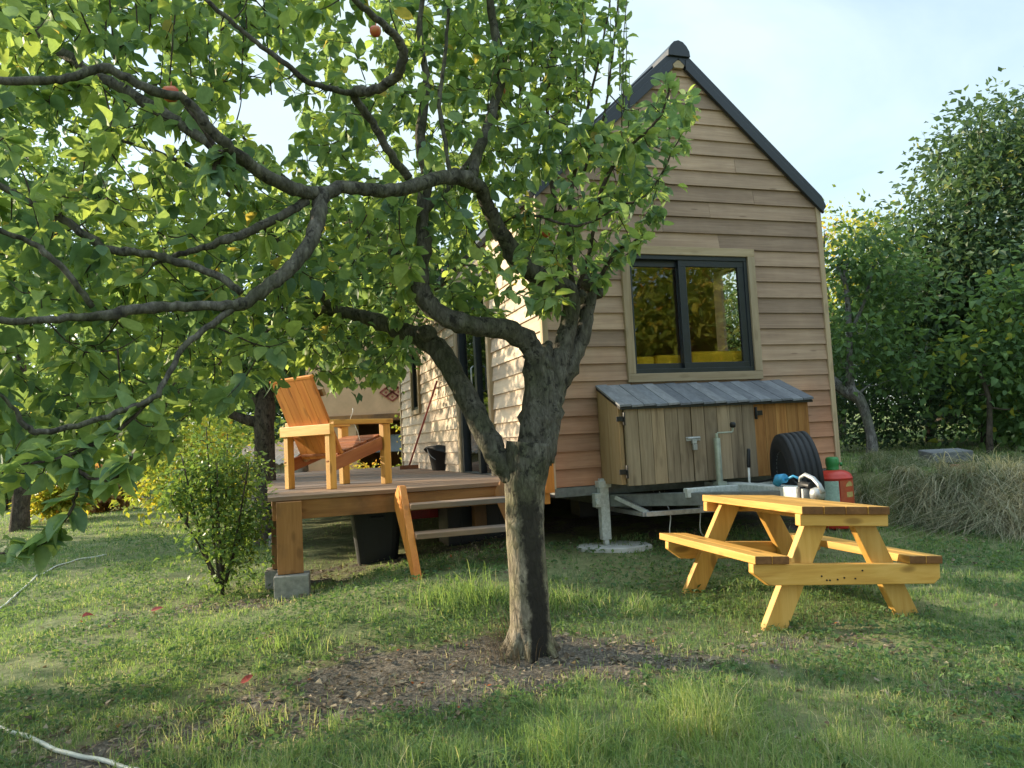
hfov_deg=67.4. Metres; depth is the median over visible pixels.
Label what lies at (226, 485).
garden shrub
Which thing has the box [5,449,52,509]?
bush
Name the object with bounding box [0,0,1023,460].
sky
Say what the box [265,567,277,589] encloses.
concrete block
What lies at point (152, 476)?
yellow bush
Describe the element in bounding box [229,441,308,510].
shed
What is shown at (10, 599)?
garden hose
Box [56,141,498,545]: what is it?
cherry tree
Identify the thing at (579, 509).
storage crate
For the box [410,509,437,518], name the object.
crate
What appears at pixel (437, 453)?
bucket
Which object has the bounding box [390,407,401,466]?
climbing plant
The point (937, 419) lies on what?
background tree
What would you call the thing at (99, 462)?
background tree
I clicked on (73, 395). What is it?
background tree
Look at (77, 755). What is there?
garden hose
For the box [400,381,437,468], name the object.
broom
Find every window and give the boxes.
[409,345,421,414]
[630,254,754,373]
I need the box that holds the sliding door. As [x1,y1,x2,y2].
[457,272,491,475]
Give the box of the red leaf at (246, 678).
[240,675,252,682]
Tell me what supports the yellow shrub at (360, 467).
on the lawn at (562, 523)
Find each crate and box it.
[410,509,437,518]
[438,504,505,545]
[570,491,651,517]
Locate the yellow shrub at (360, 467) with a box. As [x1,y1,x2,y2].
[350,459,380,468]
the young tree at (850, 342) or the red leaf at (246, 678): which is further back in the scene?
the young tree at (850, 342)
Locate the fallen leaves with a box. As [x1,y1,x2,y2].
[0,472,1023,767]
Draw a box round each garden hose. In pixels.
[0,554,106,609]
[0,725,138,767]
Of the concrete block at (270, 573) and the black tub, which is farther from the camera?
the black tub
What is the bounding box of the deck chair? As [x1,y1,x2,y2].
[269,374,392,488]
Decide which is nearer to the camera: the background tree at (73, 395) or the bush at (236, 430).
the bush at (236, 430)
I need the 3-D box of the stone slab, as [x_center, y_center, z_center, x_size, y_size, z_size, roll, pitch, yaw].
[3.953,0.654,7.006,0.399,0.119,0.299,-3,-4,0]
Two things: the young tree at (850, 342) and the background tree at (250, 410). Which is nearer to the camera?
the young tree at (850, 342)
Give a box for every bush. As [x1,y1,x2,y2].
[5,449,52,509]
[6,473,112,524]
[86,463,147,513]
[109,403,283,529]
[144,400,285,508]
[827,227,1018,441]
[831,318,1023,450]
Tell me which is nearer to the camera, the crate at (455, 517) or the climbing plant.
the crate at (455, 517)
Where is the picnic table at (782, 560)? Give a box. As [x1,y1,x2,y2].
[659,495,942,630]
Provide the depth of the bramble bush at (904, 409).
9.30 m
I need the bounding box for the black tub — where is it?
[350,512,399,565]
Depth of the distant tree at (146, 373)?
24.02 m
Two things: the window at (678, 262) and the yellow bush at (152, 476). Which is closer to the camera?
the window at (678, 262)
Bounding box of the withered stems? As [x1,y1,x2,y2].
[451,600,540,670]
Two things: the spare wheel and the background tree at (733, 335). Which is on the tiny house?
the spare wheel
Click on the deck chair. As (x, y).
(310, 425)
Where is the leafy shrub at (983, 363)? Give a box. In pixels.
[902,243,1023,454]
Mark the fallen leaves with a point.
(566, 654)
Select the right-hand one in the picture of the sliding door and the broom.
the sliding door
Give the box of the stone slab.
[918,448,973,463]
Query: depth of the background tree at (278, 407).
32.32 m
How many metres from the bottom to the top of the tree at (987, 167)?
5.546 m
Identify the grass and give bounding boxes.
[792,442,1023,546]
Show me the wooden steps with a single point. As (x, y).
(403, 508)
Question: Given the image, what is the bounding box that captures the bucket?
[424,445,446,470]
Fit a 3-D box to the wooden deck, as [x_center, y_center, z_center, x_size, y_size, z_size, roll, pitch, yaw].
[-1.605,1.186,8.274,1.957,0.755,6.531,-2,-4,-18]
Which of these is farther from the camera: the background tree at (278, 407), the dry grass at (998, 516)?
the background tree at (278, 407)
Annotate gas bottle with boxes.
[823,457,854,528]
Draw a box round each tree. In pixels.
[0,0,700,662]
[0,109,264,531]
[5,372,105,501]
[12,323,125,468]
[42,330,220,420]
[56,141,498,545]
[176,309,285,446]
[194,341,305,443]
[722,271,740,350]
[821,184,915,438]
[822,188,968,452]
[829,67,1023,444]
[844,224,1004,423]
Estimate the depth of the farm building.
15.03 m
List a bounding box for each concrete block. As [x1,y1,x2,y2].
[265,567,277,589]
[274,570,310,601]
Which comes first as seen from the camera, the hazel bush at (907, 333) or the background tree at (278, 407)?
the hazel bush at (907, 333)
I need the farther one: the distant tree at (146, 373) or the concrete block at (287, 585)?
the distant tree at (146, 373)
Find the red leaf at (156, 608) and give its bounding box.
[151,606,163,610]
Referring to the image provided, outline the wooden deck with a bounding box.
[267,464,554,574]
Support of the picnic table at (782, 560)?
on the lawn at (562, 523)
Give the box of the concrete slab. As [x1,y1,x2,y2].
[576,541,651,552]
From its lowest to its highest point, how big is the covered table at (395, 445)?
1.300 m
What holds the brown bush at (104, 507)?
on the lawn at (562, 523)
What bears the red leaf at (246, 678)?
on the lawn at (562, 523)
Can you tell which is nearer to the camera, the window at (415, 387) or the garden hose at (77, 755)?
the garden hose at (77, 755)
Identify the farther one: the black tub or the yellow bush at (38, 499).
the yellow bush at (38, 499)
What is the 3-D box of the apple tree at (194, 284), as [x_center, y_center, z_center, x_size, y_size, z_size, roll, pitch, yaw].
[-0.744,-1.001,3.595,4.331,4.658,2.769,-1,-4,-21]
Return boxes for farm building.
[305,265,442,471]
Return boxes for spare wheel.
[770,431,824,516]
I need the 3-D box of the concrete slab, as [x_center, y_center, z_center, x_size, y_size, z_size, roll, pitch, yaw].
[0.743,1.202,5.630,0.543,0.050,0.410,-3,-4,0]
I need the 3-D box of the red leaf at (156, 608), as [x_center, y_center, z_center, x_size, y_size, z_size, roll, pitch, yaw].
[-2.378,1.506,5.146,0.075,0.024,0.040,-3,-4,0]
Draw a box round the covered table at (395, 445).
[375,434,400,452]
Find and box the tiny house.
[399,40,841,544]
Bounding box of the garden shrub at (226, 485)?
[136,424,284,594]
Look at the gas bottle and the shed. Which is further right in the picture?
the gas bottle
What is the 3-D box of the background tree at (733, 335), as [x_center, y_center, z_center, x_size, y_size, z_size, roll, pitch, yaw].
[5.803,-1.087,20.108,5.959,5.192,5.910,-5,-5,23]
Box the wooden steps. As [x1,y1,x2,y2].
[394,480,505,580]
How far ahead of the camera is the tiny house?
6.19 m
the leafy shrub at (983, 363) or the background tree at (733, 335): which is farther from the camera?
the background tree at (733, 335)
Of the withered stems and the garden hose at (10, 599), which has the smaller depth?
the withered stems
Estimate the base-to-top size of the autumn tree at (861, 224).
4.395 m
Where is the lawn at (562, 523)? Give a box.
[0,403,1023,767]

